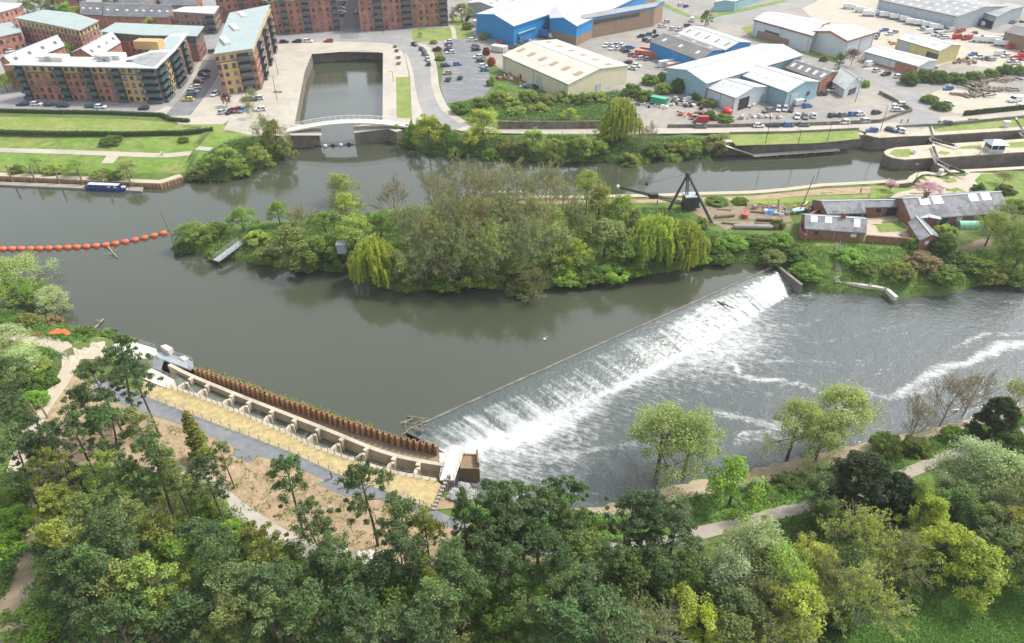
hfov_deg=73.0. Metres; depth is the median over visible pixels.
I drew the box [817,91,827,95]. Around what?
parked car
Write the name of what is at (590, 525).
bush
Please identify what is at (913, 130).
crossing forecourt
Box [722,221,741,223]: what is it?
log
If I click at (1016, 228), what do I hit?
willow tree
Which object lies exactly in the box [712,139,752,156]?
piled wall
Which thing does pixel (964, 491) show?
broadleaf tree
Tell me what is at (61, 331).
barrier stack
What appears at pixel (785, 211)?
scrap pile
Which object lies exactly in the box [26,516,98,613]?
pine tree
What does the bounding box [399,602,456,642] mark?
pine tree
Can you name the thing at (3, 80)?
broadleaf tree
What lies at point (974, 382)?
bare tree
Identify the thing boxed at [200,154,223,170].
broadleaf tree
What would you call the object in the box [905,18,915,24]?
lorry
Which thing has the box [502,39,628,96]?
warehouse
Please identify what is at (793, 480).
bush
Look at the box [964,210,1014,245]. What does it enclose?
willow tree
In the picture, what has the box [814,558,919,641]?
budding tree
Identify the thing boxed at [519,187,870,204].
island quay
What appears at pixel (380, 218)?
broadleaf tree
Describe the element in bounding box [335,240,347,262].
gauging hut
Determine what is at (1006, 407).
yew tree
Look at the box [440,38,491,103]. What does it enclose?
car park
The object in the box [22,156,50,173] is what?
willow tree
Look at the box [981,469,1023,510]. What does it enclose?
willow tree
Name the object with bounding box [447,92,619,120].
scrub field
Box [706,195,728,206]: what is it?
bush
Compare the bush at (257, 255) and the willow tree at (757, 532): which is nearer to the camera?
the willow tree at (757, 532)
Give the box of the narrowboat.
[84,182,127,191]
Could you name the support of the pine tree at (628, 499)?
on the ground at (932, 289)
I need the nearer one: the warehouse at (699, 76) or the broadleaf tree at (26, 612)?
the broadleaf tree at (26, 612)
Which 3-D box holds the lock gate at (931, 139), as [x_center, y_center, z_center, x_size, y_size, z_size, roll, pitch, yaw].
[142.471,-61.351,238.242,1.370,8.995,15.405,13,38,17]
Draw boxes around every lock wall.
[861,127,1023,149]
[889,166,1023,187]
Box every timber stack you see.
[949,90,996,97]
[953,78,993,84]
[957,82,1022,92]
[966,83,1002,92]
[986,75,1022,82]
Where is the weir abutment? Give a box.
[774,265,802,294]
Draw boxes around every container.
[490,44,507,52]
[635,49,656,57]
[640,46,649,49]
[650,95,667,104]
[658,59,675,67]
[665,61,681,68]
[711,98,719,106]
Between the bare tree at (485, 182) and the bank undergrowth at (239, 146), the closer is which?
the bare tree at (485, 182)
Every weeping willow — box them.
[347,232,398,288]
[598,96,643,140]
[627,212,687,268]
[663,217,711,271]
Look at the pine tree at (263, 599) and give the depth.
77.89 m
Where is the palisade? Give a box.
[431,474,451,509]
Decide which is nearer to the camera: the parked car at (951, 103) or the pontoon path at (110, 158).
the pontoon path at (110, 158)
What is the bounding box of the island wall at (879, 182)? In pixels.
[506,179,888,199]
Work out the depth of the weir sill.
143.81 m
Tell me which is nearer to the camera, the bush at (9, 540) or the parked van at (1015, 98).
the bush at (9, 540)
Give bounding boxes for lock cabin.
[983,139,1009,151]
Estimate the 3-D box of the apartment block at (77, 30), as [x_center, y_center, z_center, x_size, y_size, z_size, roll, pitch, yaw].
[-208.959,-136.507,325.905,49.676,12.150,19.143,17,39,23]
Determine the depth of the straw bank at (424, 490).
122.59 m
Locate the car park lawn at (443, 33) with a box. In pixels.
[412,27,451,41]
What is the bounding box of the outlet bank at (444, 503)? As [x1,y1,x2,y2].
[435,497,454,509]
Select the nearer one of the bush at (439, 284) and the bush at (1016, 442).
the bush at (1016, 442)
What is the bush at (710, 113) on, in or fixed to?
on the industrial ground at (869, 99)
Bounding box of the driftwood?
[102,247,118,257]
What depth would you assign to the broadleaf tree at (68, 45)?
310.11 m
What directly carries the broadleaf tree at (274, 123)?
on the ground at (932, 289)
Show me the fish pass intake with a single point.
(167, 356)
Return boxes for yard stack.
[612,96,642,100]
[635,101,658,107]
[653,102,680,109]
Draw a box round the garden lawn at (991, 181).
[975,172,1023,199]
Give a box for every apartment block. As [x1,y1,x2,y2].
[4,33,193,103]
[14,10,101,51]
[99,22,206,60]
[171,6,222,33]
[214,5,277,94]
[215,0,263,22]
[267,0,340,34]
[358,0,448,30]
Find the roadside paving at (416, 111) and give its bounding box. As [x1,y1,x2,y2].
[405,53,424,123]
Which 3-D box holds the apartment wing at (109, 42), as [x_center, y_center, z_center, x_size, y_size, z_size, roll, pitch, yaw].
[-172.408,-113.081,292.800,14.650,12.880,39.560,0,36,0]
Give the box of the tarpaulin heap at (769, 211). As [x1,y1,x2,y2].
[763,208,777,214]
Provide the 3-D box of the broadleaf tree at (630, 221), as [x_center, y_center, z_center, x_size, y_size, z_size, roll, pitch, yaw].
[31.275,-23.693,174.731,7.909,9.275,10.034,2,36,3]
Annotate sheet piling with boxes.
[193,367,439,458]
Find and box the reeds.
[196,366,373,427]
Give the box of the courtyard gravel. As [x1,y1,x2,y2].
[866,216,908,236]
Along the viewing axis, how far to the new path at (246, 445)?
121.22 m
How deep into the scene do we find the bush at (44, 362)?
134.96 m
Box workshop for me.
[832,67,862,97]
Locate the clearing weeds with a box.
[159,426,468,557]
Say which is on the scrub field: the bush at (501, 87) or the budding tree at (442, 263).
the bush at (501, 87)
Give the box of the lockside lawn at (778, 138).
[728,130,859,145]
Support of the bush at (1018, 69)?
on the industrial ground at (869, 99)
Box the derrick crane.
[616,166,715,224]
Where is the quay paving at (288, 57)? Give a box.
[224,41,410,135]
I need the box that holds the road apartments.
[0,103,163,111]
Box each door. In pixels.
[535,75,541,88]
[596,82,601,91]
[737,96,749,110]
[757,30,788,45]
[788,92,798,106]
[846,214,867,217]
[886,208,897,214]
[893,62,916,72]
[897,42,909,52]
[925,51,938,59]
[940,218,947,224]
[982,18,992,28]
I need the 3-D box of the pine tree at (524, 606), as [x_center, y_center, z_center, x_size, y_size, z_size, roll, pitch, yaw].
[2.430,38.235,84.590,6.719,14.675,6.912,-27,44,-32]
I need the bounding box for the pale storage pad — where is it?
[931,89,1023,113]
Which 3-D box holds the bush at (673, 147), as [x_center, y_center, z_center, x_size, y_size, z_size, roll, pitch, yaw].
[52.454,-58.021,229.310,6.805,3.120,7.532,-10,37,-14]
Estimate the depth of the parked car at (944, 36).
335.93 m
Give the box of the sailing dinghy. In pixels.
[792,177,813,212]
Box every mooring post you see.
[5,166,13,181]
[29,167,36,182]
[53,168,60,183]
[77,169,83,184]
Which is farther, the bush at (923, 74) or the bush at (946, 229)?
the bush at (923, 74)
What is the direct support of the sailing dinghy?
on the ground at (932, 289)
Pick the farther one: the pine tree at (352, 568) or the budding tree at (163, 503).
the budding tree at (163, 503)
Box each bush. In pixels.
[0,365,31,383]
[0,482,35,508]
[0,502,36,534]
[0,528,28,565]
[3,398,32,420]
[9,164,26,173]
[13,312,40,328]
[21,355,52,375]
[21,390,50,407]
[27,370,57,390]
[41,625,74,642]
[42,163,66,174]
[43,314,64,325]
[72,324,97,338]
[88,167,111,180]
[95,328,114,337]
[98,134,123,145]
[106,170,123,180]
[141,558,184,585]
[163,511,206,543]
[170,241,193,253]
[177,136,188,142]
[187,166,209,180]
[198,498,229,522]
[201,221,227,238]
[206,248,232,260]
[220,516,244,542]
[230,163,253,176]
[242,229,270,245]
[242,539,266,555]
[252,243,280,261]
[262,144,280,157]
[294,256,320,273]
[326,251,349,271]
[396,275,421,293]
[404,134,420,146]
[424,271,461,293]
[431,121,442,130]
[432,46,441,50]
[435,55,445,59]
[448,267,477,287]
[450,102,472,114]
[456,141,473,153]
[460,524,475,547]
[462,21,473,28]
[470,97,490,109]
[470,264,502,288]
[479,32,487,39]
[482,47,489,54]
[486,75,495,85]
[487,57,495,65]
[489,90,509,103]
[494,84,508,92]
[502,96,522,107]
[503,277,535,298]
[506,105,526,116]
[510,140,530,154]
[517,89,537,102]
[526,102,550,113]
[535,93,557,104]
[547,264,580,286]
[553,90,572,102]
[571,92,592,105]
[573,264,606,288]
[574,510,604,535]
[588,91,609,102]
[596,260,631,284]
[620,83,641,97]
[620,258,651,276]
[630,570,656,602]
[636,89,656,100]
[639,156,650,163]
[642,74,659,85]
[643,141,668,159]
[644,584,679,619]
[654,82,672,93]
[657,72,665,81]
[663,141,679,151]
[663,151,685,162]
[671,78,684,92]
[671,502,694,520]
[679,139,699,156]
[691,91,702,100]
[693,250,711,264]
[696,216,708,229]
[699,98,716,106]
[701,155,710,160]
[701,234,726,253]
[703,110,716,118]
[703,133,729,154]
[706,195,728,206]
[708,248,735,265]
[713,113,735,122]
[722,234,748,250]
[732,196,748,205]
[744,481,782,504]
[745,233,773,248]
[758,248,786,265]
[768,232,794,248]
[770,218,786,229]
[770,471,807,495]
[779,243,809,262]
[788,261,823,282]
[811,595,855,641]
[819,54,828,61]
[830,247,865,266]
[853,257,881,277]
[861,79,870,86]
[868,429,903,457]
[879,570,923,610]
[882,261,917,282]
[899,72,920,84]
[899,434,934,459]
[902,237,917,248]
[905,249,943,271]
[913,67,932,81]
[920,94,940,103]
[926,264,968,287]
[928,70,950,83]
[930,232,957,252]
[931,101,952,110]
[933,223,959,237]
[939,424,968,445]
[940,250,976,272]
[948,71,967,83]
[964,71,985,80]
[966,253,997,277]
[970,182,986,190]
[973,266,1008,285]
[983,68,999,78]
[993,428,1023,458]
[995,184,1018,195]
[996,63,1014,75]
[998,268,1023,288]
[1005,198,1023,212]
[1014,64,1023,74]
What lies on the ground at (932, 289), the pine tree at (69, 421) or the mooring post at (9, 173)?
the pine tree at (69, 421)
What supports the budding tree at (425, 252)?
on the ground at (932, 289)
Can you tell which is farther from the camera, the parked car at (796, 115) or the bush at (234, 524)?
the parked car at (796, 115)
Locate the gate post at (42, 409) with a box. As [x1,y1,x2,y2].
[36,399,48,417]
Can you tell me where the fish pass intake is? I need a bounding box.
[114,338,194,388]
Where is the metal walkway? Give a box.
[212,237,243,267]
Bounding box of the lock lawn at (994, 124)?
[935,118,1023,131]
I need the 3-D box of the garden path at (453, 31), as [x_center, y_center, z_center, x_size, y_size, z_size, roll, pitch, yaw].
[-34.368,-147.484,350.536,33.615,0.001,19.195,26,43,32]
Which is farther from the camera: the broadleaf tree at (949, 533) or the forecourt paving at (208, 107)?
the forecourt paving at (208, 107)
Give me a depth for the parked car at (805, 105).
254.85 m
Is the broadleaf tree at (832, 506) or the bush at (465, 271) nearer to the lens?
the broadleaf tree at (832, 506)
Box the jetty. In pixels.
[725,145,840,158]
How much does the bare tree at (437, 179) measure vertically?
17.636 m
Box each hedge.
[0,108,189,122]
[0,126,212,135]
[962,105,1023,115]
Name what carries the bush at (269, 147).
on the ground at (932, 289)
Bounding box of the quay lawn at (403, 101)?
[396,77,410,117]
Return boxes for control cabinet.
[1002,120,1011,126]
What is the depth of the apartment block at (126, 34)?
305.44 m
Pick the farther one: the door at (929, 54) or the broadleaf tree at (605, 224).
the door at (929, 54)
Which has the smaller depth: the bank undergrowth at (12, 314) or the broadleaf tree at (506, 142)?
the bank undergrowth at (12, 314)
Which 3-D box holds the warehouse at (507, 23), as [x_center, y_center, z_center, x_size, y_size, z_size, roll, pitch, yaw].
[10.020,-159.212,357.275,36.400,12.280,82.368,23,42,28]
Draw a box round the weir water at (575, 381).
[407,268,793,452]
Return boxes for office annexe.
[518,27,535,42]
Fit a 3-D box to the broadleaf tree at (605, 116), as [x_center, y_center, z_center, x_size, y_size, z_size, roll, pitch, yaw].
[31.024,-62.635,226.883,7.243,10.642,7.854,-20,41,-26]
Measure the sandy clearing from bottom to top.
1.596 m
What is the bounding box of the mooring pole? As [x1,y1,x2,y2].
[160,211,172,235]
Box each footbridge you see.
[286,115,407,132]
[439,442,464,486]
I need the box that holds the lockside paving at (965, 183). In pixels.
[892,173,987,196]
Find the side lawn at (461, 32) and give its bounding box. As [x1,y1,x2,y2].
[451,16,475,39]
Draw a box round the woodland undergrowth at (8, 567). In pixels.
[0,461,1017,642]
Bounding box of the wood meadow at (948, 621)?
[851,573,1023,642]
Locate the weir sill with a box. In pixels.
[405,267,772,436]
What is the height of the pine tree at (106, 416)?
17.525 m
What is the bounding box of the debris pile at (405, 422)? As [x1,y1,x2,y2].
[400,416,437,433]
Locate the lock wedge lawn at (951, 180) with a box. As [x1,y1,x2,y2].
[943,177,956,182]
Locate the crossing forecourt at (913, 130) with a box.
[861,126,934,137]
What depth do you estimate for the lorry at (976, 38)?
330.58 m
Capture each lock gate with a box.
[928,125,934,144]
[930,144,939,172]
[933,138,957,146]
[935,160,969,175]
[1015,117,1023,138]
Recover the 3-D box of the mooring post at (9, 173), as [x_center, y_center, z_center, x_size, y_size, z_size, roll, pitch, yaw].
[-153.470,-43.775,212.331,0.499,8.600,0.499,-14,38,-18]
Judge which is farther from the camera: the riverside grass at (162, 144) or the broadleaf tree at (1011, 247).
the riverside grass at (162, 144)
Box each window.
[594,13,639,23]
[765,30,778,35]
[848,87,856,94]
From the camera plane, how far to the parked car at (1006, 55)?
309.62 m
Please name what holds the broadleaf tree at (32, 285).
on the ground at (932, 289)
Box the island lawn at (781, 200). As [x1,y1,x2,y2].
[703,194,868,205]
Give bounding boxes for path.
[0,146,213,156]
[0,330,80,471]
[74,337,115,359]
[94,375,467,529]
[101,154,119,162]
[153,465,481,574]
[411,25,456,38]
[417,43,465,122]
[458,426,1023,554]
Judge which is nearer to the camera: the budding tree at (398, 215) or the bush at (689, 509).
the bush at (689, 509)
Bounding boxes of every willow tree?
[0,250,59,288]
[0,321,31,355]
[0,338,41,373]
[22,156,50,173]
[31,284,73,317]
[57,158,92,174]
[115,158,141,179]
[322,171,361,209]
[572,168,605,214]
[621,398,700,500]
[644,402,728,483]
[691,538,772,606]
[719,514,794,596]
[746,537,816,620]
[755,394,835,458]
[799,406,855,476]
[801,378,888,457]
[897,474,940,524]
[916,453,968,496]
[944,432,1010,510]
[946,446,1023,510]
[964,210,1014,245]
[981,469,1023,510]
[990,217,1023,262]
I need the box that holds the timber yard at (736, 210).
[692,204,792,229]
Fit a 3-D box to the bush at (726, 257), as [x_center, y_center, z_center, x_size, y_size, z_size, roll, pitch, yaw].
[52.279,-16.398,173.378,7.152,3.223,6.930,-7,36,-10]
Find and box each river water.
[0,59,930,438]
[407,280,1023,513]
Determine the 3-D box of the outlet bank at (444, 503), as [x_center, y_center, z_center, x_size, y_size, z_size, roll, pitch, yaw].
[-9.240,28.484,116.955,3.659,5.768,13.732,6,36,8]
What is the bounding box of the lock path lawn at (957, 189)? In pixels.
[948,187,965,191]
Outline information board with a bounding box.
[59,352,68,358]
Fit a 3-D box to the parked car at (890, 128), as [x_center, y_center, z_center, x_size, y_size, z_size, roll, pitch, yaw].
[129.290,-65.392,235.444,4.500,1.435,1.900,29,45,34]
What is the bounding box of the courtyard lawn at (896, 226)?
[876,221,906,231]
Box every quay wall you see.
[0,172,183,188]
[275,47,402,149]
[751,132,864,153]
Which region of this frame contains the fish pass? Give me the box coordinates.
[167,363,444,483]
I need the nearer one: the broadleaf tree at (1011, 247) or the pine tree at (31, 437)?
the pine tree at (31, 437)
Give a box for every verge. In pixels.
[593,481,818,541]
[656,0,787,18]
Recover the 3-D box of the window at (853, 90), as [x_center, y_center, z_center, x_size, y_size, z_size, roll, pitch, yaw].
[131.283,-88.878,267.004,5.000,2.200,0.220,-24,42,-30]
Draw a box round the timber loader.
[741,207,747,218]
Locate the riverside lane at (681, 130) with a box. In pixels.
[455,121,940,133]
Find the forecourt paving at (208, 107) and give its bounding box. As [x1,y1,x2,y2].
[155,53,250,123]
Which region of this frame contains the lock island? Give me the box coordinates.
[881,139,1023,169]
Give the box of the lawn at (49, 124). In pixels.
[0,117,226,133]
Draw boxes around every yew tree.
[816,449,899,534]
[865,471,916,524]
[961,396,1022,445]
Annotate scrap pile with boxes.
[496,72,520,80]
[519,82,542,89]
[668,97,698,104]
[673,94,712,110]
[676,109,711,117]
[738,113,782,119]
[746,201,786,209]
[774,209,795,214]
[794,201,812,211]
[952,56,983,64]
[1008,19,1023,23]
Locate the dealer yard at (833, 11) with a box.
[802,0,1023,73]
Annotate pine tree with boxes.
[0,356,44,432]
[0,383,26,452]
[0,421,48,507]
[8,408,58,482]
[11,421,86,491]
[19,541,105,642]
[21,446,82,525]
[22,526,90,601]
[24,526,90,596]
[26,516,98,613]
[29,484,82,527]
[38,482,93,528]
[45,404,111,488]
[48,566,141,642]
[53,542,132,642]
[59,381,119,459]
[65,485,127,547]
[71,356,129,438]
[73,449,131,525]
[74,497,147,606]
[75,523,150,592]
[78,396,140,472]
[78,591,159,642]
[86,557,164,642]
[101,327,153,417]
[105,347,163,432]
[111,450,161,535]
[113,573,188,642]
[114,492,164,551]
[115,551,190,640]
[121,406,160,470]
[126,431,177,520]
[151,586,224,642]
[153,446,201,518]
[172,516,229,581]
[184,451,233,521]
[188,525,249,587]
[188,561,248,642]
[189,541,240,632]
[190,595,264,642]
[209,440,240,488]
[227,567,313,642]
[228,557,281,639]
[234,520,288,564]
[239,556,304,642]
[265,453,308,536]
[283,576,355,642]
[289,495,341,557]
[295,546,361,620]
[309,530,364,597]
[324,550,378,618]
[332,455,401,546]
[351,596,426,642]
[358,550,413,606]
[373,492,430,565]
[375,524,430,611]
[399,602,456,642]
[411,506,448,574]
[425,535,483,627]
[436,553,496,634]
[450,486,477,551]
[464,525,511,607]
[467,477,512,542]
[472,498,539,567]
[474,502,523,561]
[479,541,531,608]
[490,478,534,557]
[494,506,543,576]
[503,589,557,642]
[522,526,577,592]
[523,481,574,566]
[532,590,593,642]
[538,475,575,527]
[538,561,590,637]
[547,494,587,555]
[548,473,597,540]
[553,556,608,632]
[577,581,654,642]
[582,536,635,594]
[596,486,665,550]
[607,507,670,559]
[615,488,681,550]
[635,496,704,565]
[639,541,684,593]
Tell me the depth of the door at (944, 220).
184.07 m
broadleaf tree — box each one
[0,74,14,91]
[0,270,31,306]
[0,278,58,307]
[0,586,78,642]
[3,70,17,88]
[17,0,36,13]
[22,603,94,642]
[28,0,49,9]
[40,0,62,11]
[54,1,75,12]
[63,42,74,53]
[70,6,79,13]
[102,0,117,2]
[129,512,188,563]
[141,17,156,23]
[143,554,230,642]
[150,531,203,584]
[171,221,211,244]
[180,480,228,513]
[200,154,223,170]
[211,144,245,168]
[219,93,230,106]
[223,205,260,232]
[244,142,275,169]
[252,539,316,583]
[256,561,327,618]
[260,118,291,153]
[263,223,327,271]
[266,200,290,223]
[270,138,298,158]
[291,232,347,270]
[296,600,385,642]
[306,209,342,245]
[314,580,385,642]
[327,214,375,249]
[333,192,365,219]
[363,208,398,240]
[367,561,426,642]
[379,249,424,280]
[387,547,441,612]
[403,123,420,138]
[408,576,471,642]
[410,113,442,150]
[431,600,476,642]
[440,123,456,146]
[444,242,483,287]
[447,146,463,160]
[448,3,474,20]
[461,127,487,151]
[463,583,503,633]
[464,107,501,141]
[464,588,546,642]
[481,148,500,162]
[484,571,553,632]
[486,247,543,281]
[495,137,521,155]
[518,127,550,155]
[541,207,584,242]
[541,239,573,270]
[545,138,567,161]
[546,529,613,605]
[551,139,585,162]
[555,238,594,269]
[558,108,581,119]
[570,133,598,159]
[582,183,623,226]
[583,217,633,257]
[591,139,609,157]
[591,546,673,635]
[592,114,611,143]
[600,193,642,234]
[608,239,649,261]
[619,152,641,168]
[621,209,646,228]
[651,580,720,642]
[652,549,711,603]
[679,600,728,642]
[689,141,702,152]
[700,10,713,25]
[703,454,770,528]
[707,604,768,642]
[708,576,777,642]
[767,571,827,642]
[791,530,839,593]
[802,496,848,535]
[803,465,845,511]
[832,51,847,68]
[885,178,898,190]
[894,490,950,544]
[902,518,975,586]
[912,181,943,194]
[922,479,989,529]
[941,530,1020,612]
[958,491,1020,546]
[965,515,1023,572]
[973,504,1023,580]
[995,236,1023,272]
[1006,539,1023,595]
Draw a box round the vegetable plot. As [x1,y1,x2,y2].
[958,239,992,250]
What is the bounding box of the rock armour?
[446,481,480,506]
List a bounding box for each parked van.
[693,115,708,122]
[793,98,807,105]
[863,60,874,66]
[924,28,934,33]
[931,30,943,35]
[942,26,954,31]
[952,33,962,38]
[960,34,972,39]
[993,50,1005,55]
[1005,43,1015,48]
[1007,95,1023,102]
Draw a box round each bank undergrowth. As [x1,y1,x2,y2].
[0,307,93,431]
[184,89,728,183]
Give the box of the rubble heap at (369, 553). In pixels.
[356,549,374,560]
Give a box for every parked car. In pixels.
[5,48,14,52]
[16,101,29,105]
[30,101,42,105]
[43,101,55,106]
[56,102,70,107]
[84,103,94,107]
[94,104,106,108]
[138,105,149,109]
[181,96,194,100]
[185,92,196,96]
[186,88,199,92]
[189,84,202,88]
[193,79,203,82]
[201,74,209,78]
[210,90,219,95]
[217,109,226,113]
[224,107,233,114]
[232,106,240,112]
[237,105,247,112]
[254,106,266,110]
[256,95,263,99]
[279,39,288,42]
[303,38,312,41]
[323,38,333,41]
[440,62,450,66]
[443,70,451,74]
[445,49,454,53]
[453,61,461,65]
[468,37,477,40]
[471,47,480,50]
[473,54,483,57]
[476,58,484,61]
[479,63,487,67]
[480,67,488,71]
[643,56,652,60]
[689,111,702,114]
[694,123,707,127]
[753,122,764,127]
[761,107,774,112]
[767,122,780,127]
[775,104,780,111]
[782,104,787,111]
[783,122,794,126]
[788,106,793,111]
[794,112,799,118]
[798,121,810,126]
[801,112,808,118]
[802,103,812,107]
[810,113,816,117]
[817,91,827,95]
[827,112,837,117]
[838,112,848,116]
[839,119,850,123]
[848,111,856,115]
[856,111,865,115]
[858,117,870,122]
[865,127,878,132]
[870,109,881,114]
[872,68,881,71]
[880,71,890,75]
[884,126,898,132]
[890,107,904,111]
[892,101,906,106]
[896,127,907,133]
[938,120,952,124]
[940,35,950,38]
[942,85,953,89]
[943,100,955,105]
[968,51,977,55]
[1001,53,1009,57]
[1006,58,1017,62]
[1012,60,1022,64]
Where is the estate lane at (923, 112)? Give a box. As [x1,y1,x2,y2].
[853,69,939,128]
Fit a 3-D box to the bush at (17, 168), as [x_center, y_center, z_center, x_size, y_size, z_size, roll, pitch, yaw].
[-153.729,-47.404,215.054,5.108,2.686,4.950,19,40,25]
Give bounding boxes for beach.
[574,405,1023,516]
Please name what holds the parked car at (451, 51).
on the car park
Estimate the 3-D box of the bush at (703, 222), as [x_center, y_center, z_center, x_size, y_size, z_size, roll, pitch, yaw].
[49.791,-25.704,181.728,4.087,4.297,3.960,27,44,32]
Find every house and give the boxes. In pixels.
[0,22,26,54]
[53,0,86,11]
[79,1,107,27]
[103,3,142,26]
[118,0,157,3]
[139,4,175,24]
[160,0,202,8]
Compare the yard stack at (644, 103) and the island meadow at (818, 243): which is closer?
the island meadow at (818, 243)
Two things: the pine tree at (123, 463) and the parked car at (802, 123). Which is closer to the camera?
the pine tree at (123, 463)
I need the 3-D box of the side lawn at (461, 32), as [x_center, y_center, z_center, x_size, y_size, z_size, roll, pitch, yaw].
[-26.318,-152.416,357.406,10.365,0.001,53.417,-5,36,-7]
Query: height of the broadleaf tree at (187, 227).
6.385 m
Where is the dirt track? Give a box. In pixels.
[0,464,61,642]
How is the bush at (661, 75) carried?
on the industrial ground at (869, 99)
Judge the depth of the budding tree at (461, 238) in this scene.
158.27 m
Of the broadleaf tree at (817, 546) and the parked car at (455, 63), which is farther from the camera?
the parked car at (455, 63)
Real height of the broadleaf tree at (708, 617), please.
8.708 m
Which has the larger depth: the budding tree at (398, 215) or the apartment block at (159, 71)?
the apartment block at (159, 71)
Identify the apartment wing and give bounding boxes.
[0,35,66,89]
[71,31,122,56]
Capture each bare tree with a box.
[363,172,409,214]
[418,166,465,223]
[421,177,479,238]
[443,155,498,221]
[463,165,505,217]
[473,156,533,219]
[500,170,551,216]
[517,157,569,208]
[546,172,586,227]
[626,119,659,150]
[902,389,942,445]
[918,374,982,425]
[941,366,1003,414]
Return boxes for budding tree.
[144,487,199,529]
[238,96,250,109]
[243,102,255,114]
[244,86,256,103]
[248,111,277,144]
[283,204,315,233]
[385,200,427,245]
[398,206,462,262]
[401,238,451,284]
[416,188,463,244]
[419,244,464,281]
[436,213,488,269]
[440,189,501,256]
[465,216,516,269]
[471,184,534,238]
[471,241,523,276]
[490,212,548,273]
[507,190,562,254]
[509,261,553,302]
[524,220,582,269]
[553,198,593,236]
[617,588,698,642]
[716,533,792,595]
[735,574,814,636]
[746,588,824,642]
[805,547,854,598]
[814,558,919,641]
[815,499,909,580]
[844,48,867,66]
[859,524,938,588]
[972,471,1023,523]
[986,201,1023,222]
[992,171,1017,183]
[1001,375,1023,412]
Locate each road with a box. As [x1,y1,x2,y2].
[277,37,468,129]
[663,7,733,22]
[702,0,812,22]
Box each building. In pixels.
[0,2,24,27]
[800,212,866,242]
[811,199,867,217]
[864,199,898,216]
[887,190,1007,225]
[906,216,939,249]
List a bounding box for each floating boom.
[0,231,166,250]
[315,143,355,146]
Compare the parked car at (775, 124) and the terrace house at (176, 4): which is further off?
the terrace house at (176, 4)
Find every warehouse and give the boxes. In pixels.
[468,0,512,15]
[475,0,561,44]
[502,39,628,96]
[549,0,655,45]
[580,1,664,37]
[649,33,723,62]
[666,43,802,99]
[678,25,751,52]
[706,78,768,111]
[713,0,761,11]
[742,64,820,107]
[751,11,829,52]
[785,60,837,92]
[811,23,876,57]
[863,46,937,72]
[876,0,1007,30]
[895,32,961,64]
[982,3,1023,28]
[1000,25,1023,50]
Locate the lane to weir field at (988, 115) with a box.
[939,110,1023,120]
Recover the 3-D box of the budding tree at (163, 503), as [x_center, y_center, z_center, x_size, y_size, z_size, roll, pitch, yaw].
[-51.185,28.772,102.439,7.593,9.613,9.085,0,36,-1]
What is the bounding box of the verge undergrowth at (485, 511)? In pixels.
[451,413,1023,546]
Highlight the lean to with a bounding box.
[920,214,941,226]
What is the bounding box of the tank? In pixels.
[721,107,732,114]
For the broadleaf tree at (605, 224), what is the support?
on the ground at (932, 289)
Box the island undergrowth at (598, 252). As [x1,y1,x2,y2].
[178,205,1023,296]
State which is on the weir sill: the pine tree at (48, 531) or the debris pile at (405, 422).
the debris pile at (405, 422)
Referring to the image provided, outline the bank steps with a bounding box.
[834,240,840,282]
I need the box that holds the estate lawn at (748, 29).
[741,24,837,62]
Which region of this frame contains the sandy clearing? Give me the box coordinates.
[44,376,544,579]
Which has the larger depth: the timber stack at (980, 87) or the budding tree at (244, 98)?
the timber stack at (980, 87)
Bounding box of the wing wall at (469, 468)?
[459,450,479,481]
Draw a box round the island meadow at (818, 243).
[731,235,1023,287]
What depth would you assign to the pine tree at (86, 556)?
77.94 m
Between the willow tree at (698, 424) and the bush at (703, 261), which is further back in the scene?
the bush at (703, 261)
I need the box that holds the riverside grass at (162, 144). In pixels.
[0,131,250,173]
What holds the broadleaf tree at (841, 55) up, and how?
on the industrial ground at (869, 99)
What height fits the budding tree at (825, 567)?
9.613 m
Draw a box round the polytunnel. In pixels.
[955,220,983,229]
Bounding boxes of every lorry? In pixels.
[539,29,552,38]
[843,2,855,8]
[855,6,867,11]
[862,10,875,16]
[869,8,880,15]
[879,11,891,17]
[889,13,901,18]
[900,15,912,21]
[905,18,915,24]
[913,19,925,25]
[921,20,935,26]
[929,23,943,29]
[972,35,987,42]
[977,18,984,26]
[980,35,994,42]
[989,35,1002,42]
[994,38,1002,45]
[1001,39,1008,46]
[1010,53,1023,58]
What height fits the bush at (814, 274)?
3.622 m
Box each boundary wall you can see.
[497,121,600,128]
[667,91,912,127]
[730,127,858,133]
[896,115,1023,127]
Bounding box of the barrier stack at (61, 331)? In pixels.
[33,328,69,334]
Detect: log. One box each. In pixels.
[715,213,734,217]
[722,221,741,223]
[733,224,772,228]
[744,224,778,226]
[751,210,763,212]
[756,218,773,221]
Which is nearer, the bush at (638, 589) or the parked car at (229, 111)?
the bush at (638, 589)
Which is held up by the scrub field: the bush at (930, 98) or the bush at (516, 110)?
the bush at (516, 110)
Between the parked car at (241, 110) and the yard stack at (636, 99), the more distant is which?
the yard stack at (636, 99)
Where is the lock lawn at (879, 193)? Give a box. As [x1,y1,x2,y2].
[871,185,915,197]
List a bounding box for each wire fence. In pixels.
[148,393,431,506]
[165,383,436,480]
[218,499,269,538]
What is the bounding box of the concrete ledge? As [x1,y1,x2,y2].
[840,281,897,299]
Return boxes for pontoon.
[0,182,143,191]
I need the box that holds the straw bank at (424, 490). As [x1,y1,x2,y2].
[142,381,441,508]
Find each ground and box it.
[0,0,472,106]
[0,51,1023,642]
[453,0,1023,127]
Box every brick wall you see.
[798,208,819,239]
[865,235,913,243]
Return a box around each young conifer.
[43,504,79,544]
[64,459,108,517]
[181,410,216,460]

